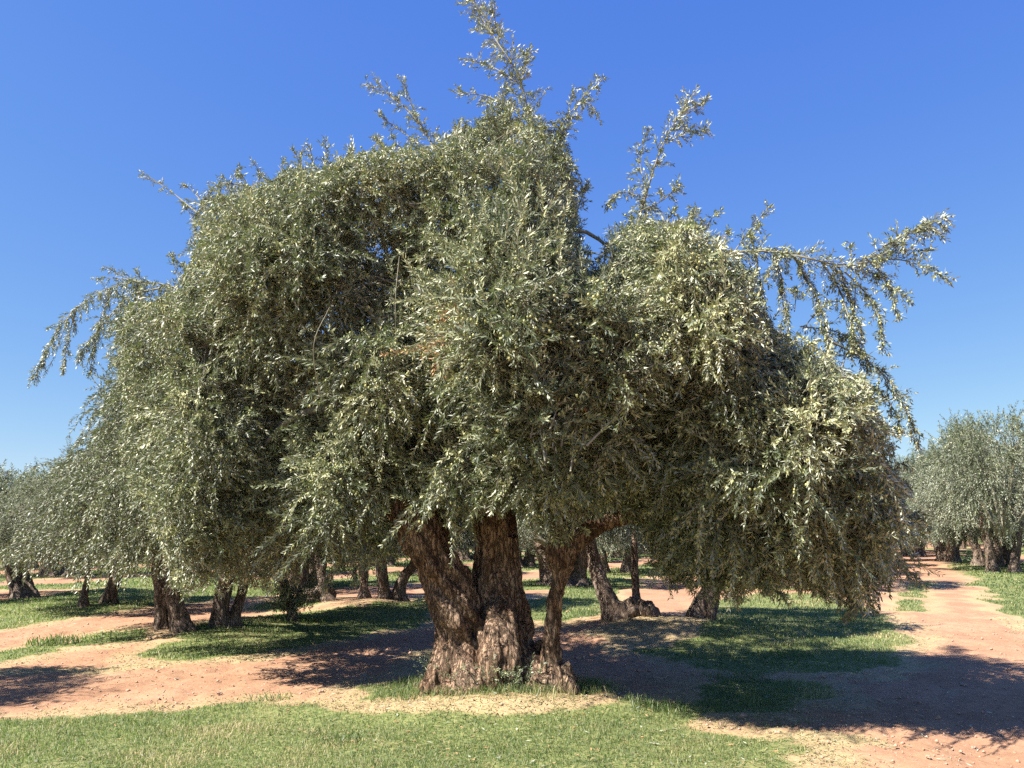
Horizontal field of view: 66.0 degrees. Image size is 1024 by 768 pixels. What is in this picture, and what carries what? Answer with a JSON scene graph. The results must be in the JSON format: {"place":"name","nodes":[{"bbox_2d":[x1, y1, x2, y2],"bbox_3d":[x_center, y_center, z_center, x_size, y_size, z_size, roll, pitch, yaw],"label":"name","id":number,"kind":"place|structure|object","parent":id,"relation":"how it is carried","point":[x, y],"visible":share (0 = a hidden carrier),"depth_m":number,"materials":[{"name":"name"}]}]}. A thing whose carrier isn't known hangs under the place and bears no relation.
{"place":"outdoors","nodes":[
{"label":"outdoors","id":0,"kind":"place"},
{"bbox_2d":[0,538,1023,767],"bbox_3d":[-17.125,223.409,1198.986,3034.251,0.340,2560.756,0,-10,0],"label":"ground","id":1,"kind":"structure","parent":0,"point":[951,595],"depth_m":8.72,"materials":[{"name":"brown soil"}]},
{"bbox_2d":[0,456,79,599],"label":"olive tree","id":2,"kind":"object","parent":1,"relation":"on","point":[29,589],"visible":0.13,"depth_m":18.74,"materials":[{"name":"green plant"}]},
{"bbox_2d":[6,528,82,575],"bbox_3d":[-16.238,5.104,28.331,5.945,3.789,5.674,0,-10,0],"label":"olive tree","id":3,"kind":"object","parent":1,"relation":"on","point":[51,573],"visible":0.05,"depth_m":27.75,"materials":[{"name":"green plant"}]},
{"bbox_2d":[21,630,86,645],"bbox_3d":[-6.468,3.603,11.160,0.895,0.195,0.673,0,-10,0],"label":"grass tuft","id":4,"kind":"object","parent":1,"relation":"on","point":[54,640],"visible":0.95,"depth_m":11.10,"materials":[{"name":"green plant"}]},
{"bbox_2d":[0,429,196,607],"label":"olive tree","id":5,"kind":"object","parent":1,"relation":"on","point":[19,507],"visible":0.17,"depth_m":15.43,"materials":[{"name":"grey plant"}]},
{"bbox_2d":[0,339,400,633],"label":"olive tree","id":6,"kind":"object","parent":1,"relation":"on","point":[89,493],"visible":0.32,"depth_m":11.10,"materials":[{"name":"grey plant"}]},
{"bbox_2d":[247,692,279,701],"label":"grass tuft","id":7,"kind":"object","parent":1,"relation":"on","point":[261,697],"visible":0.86,"depth_m":7.50,"materials":[{"name":"beige plant"}]},
{"bbox_2d":[266,690,292,701],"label":"grass tuft","id":8,"kind":"object","parent":1,"relation":"on","point":[280,697],"visible":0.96,"depth_m":7.55,"materials":[{"name":"beige plant"}]},
{"bbox_2d":[241,544,342,621],"bbox_3d":[-3.911,2.902,14.370,2.381,3.079,2.039,0,-10,0],"label":"bush","id":9,"kind":"object","parent":1,"relation":"on","point":[290,602],"visible":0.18,"depth_m":14.01,"materials":[{"name":"green plant"}]},
{"bbox_2d":[275,614,329,623],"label":"grass tuft","id":10,"kind":"object","parent":1,"relation":"on","point":[307,619],"visible":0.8,"depth_m":13.92,"materials":[{"name":"green plant"}]},
{"bbox_2d":[312,728,375,745],"bbox_3d":[-1.313,2.699,6.050,0.624,0.096,0.482,0,-10,0],"label":"grass tuft","id":11,"kind":"object","parent":1,"relation":"on","point":[336,735],"visible":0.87,"depth_m":6.03,"materials":[{"name":"green plant"}]},
{"bbox_2d":[289,532,399,589],"bbox_3d":[-5.806,3.939,22.517,5.438,3.978,6.006,-4,-11,23],"label":"olive tree","id":12,"kind":"object","parent":1,"relation":"on","point":[306,574],"visible":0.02,"depth_m":21.60,"materials":[{"name":"green plant"}]},
{"bbox_2d":[370,541,395,566],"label":"olive tree","id":13,"kind":"object","parent":1,"relation":"on","point":[391,562],"depth_m":35.01,"materials":[{"name":"green plant"}]},
{"bbox_2d":[297,404,474,602],"bbox_3d":[-3.284,2.268,17.285,6.123,5.401,6.024,-5,-12,27],"label":"olive tree","id":14,"kind":"object","parent":1,"relation":"on","point":[398,593],"visible":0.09,"depth_m":16.86,"materials":[{"name":"brown plant"}]},
{"bbox_2d":[370,684,433,701],"bbox_3d":[-1.001,2.892,7.450,0.730,0.156,0.591,0,-10,0],"label":"grass tuft","id":15,"kind":"object","parent":1,"relation":"on","point":[395,693],"visible":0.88,"depth_m":7.37,"materials":[{"name":"green plant"}]},
{"bbox_2d":[390,542,474,574],"bbox_3d":[-3.267,5.434,28.986,5.984,3.368,5.210,0,-10,0],"label":"olive tree","id":16,"kind":"object","parent":1,"relation":"on","point":[415,572],"depth_m":28.35,"materials":[{"name":"green plant"}]},
{"bbox_2d":[455,546,473,560],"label":"olive tree","id":17,"kind":"object","parent":1,"relation":"on","point":[465,556],"visible":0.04,"depth_m":41.62,"materials":[{"name":"green plant"}]},
{"bbox_2d":[27,0,960,695],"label":"olive tree","id":18,"kind":"object","parent":1,"relation":"on","point":[421,394],"visible":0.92,"depth_m":7.35,"materials":[{"name":"green plant"}]},
{"bbox_2d":[378,673,627,699],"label":"weeds","id":19,"kind":"object","parent":1,"relation":"on","point":[590,683],"visible":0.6,"depth_m":7.30,"materials":[{"name":"green plant"}]},
{"bbox_2d":[0,607,1021,767],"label":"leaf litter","id":20,"kind":"object","parent":1,"relation":"on","point":[536,699],"visible":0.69,"depth_m":7.32,"materials":[{"name":"brown plant"}]},
{"bbox_2d":[0,614,1022,767],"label":"straw","id":21,"kind":"object","parent":1,"relation":"on","point":[807,748],"visible":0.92,"depth_m":7.13,"materials":[{"name":"beige plant"}]},
{"bbox_2d":[0,551,1023,767],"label":"grass","id":22,"kind":"structure","parent":1,"relation":"on","point":[64,750],"depth_m":6.80,"materials":[{"name":"green plant"}]},
{"bbox_2d":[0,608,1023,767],"bbox_3d":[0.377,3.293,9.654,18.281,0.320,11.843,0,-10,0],"label":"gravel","id":23,"kind":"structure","parent":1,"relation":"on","point":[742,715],"depth_m":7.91,"materials":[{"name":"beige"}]},
{"bbox_2d":[519,521,535,566],"bbox_3d":[0.146,6.349,35.031,6.061,3.804,5.267,0,-10,0],"label":"olive tree","id":24,"kind":"object","parent":1,"relation":"on","point":[528,560],"visible":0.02,"depth_m":34.78,"materials":[{"name":"green plant"}]},
{"bbox_2d":[531,678,577,701],"bbox_3d":[0.358,2.738,7.065,0.464,0.232,0.422,0,-10,0],"label":"grass tuft","id":25,"kind":"object","parent":1,"relation":"on","point":[552,691],"visible":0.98,"depth_m":7.12,"materials":[{"name":"plant"}]},
{"bbox_2d":[471,495,654,587],"bbox_3d":[1.459,4.397,23.567,6.046,3.462,5.337,0,-10,0],"label":"olive tree","id":26,"kind":"object","parent":1,"relation":"on","point":[578,577],"visible":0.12,"depth_m":23.10,"materials":[{"name":"green plant"}]},
{"bbox_2d":[571,607,600,615],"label":"grass tuft","id":27,"kind":"object","parent":1,"relation":"on","point":[584,611],"visible":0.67,"depth_m":14.98,"materials":[{"name":"green plant"}]},
{"bbox_2d":[607,548,621,557],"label":"olive tree","id":28,"kind":"object","parent":1,"relation":"on","point":[616,555],"visible":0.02,"depth_m":46.00,"materials":[{"name":"green plant"}]},
{"bbox_2d":[596,528,643,572],"bbox_3d":[4.363,5.387,30.249,5.740,3.940,6.536,0,-10,0],"label":"olive tree","id":29,"kind":"object","parent":1,"relation":"on","point":[625,567],"visible":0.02,"depth_m":29.78,"materials":[{"name":"brown plant"}]},
{"bbox_2d":[516,363,771,621],"bbox_3d":[2.286,1.717,13.592,5.238,5.092,5.324,-6,-12,29],"label":"olive tree","id":30,"kind":"object","parent":1,"relation":"on","point":[613,607],"visible":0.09,"depth_m":12.48,"materials":[{"name":"brown plant"}]},
{"bbox_2d":[624,692,685,714],"bbox_3d":[1.290,2.849,7.063,0.621,0.167,0.470,0,-10,0],"label":"grass tuft","id":31,"kind":"object","parent":1,"relation":"on","point":[657,703],"visible":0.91,"depth_m":7.06,"materials":[{"name":"green plant"}]},
{"bbox_2d":[702,669,770,683],"bbox_3d":[2.469,3.201,8.643,0.763,0.100,0.567,0,-10,0],"label":"grass tuft","id":32,"kind":"object","parent":1,"relation":"on","point":[732,679],"visible":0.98,"depth_m":8.62,"materials":[{"name":"green plant"}]},
{"bbox_2d":[736,710,812,727],"bbox_3d":[2.207,2.846,6.691,0.639,0.071,0.451,2,-11,-10],"label":"grass tuft","id":33,"kind":"object","parent":1,"relation":"on","point":[767,718],"visible":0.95,"depth_m":6.71,"materials":[{"name":"green plant"}]},
{"bbox_2d":[755,648,818,659],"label":"grass tuft","id":34,"kind":"object","parent":1,"relation":"on","point":[790,654],"visible":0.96,"depth_m":10.03,"materials":[{"name":"green plant"}]},
{"bbox_2d":[892,453,945,551],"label":"olive tree","id":35,"kind":"object","parent":1,"relation":"on","point":[943,548],"depth_m":59.45,"materials":[{"name":"brown plant"}]},
{"bbox_2d":[890,456,966,556],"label":"olive tree","id":36,"kind":"object","parent":1,"relation":"on","point":[922,552],"visible":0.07,"depth_m":48.30,"materials":[{"name":"green plant"}]},
{"bbox_2d":[894,449,980,537],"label":"olive tree","id":37,"kind":"object","parent":1,"relation":"on","point":[914,457],"visible":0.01,"depth_m":56.06,"materials":[{"name":"green plant"}]},
{"bbox_2d":[892,441,1014,561],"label":"olive tree","id":38,"kind":"object","parent":1,"relation":"on","point":[952,554],"visible":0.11,"depth_m":41.18,"materials":[{"name":"green plant"}]},
{"bbox_2d":[898,400,1023,572],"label":"olive tree","id":39,"kind":"object","parent":1,"relation":"on","point":[1000,522],"visible":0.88,"depth_m":30.51,"materials":[{"name":"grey plant"}]},
{"bbox_2d":[960,538,965,548],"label":"olive tree","id":40,"kind":"object","parent":1,"relation":"on","point":[963,544],"visible":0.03,"depth_m":65.89,"materials":[{"name":"brown plant"}]},
{"bbox_2d":[904,418,1023,566],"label":"olive tree","id":41,"kind":"object","parent":1,"relation":"on","point":[1002,555],"visible":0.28,"depth_m":35.65,"materials":[{"name":"green plant"}]},
{"bbox_2d":[0,0,1023,487],"label":"sky","id":42,"kind":"structure","parent":0,"point":[852,118],"materials":[{"name":"blue"}]}
]}

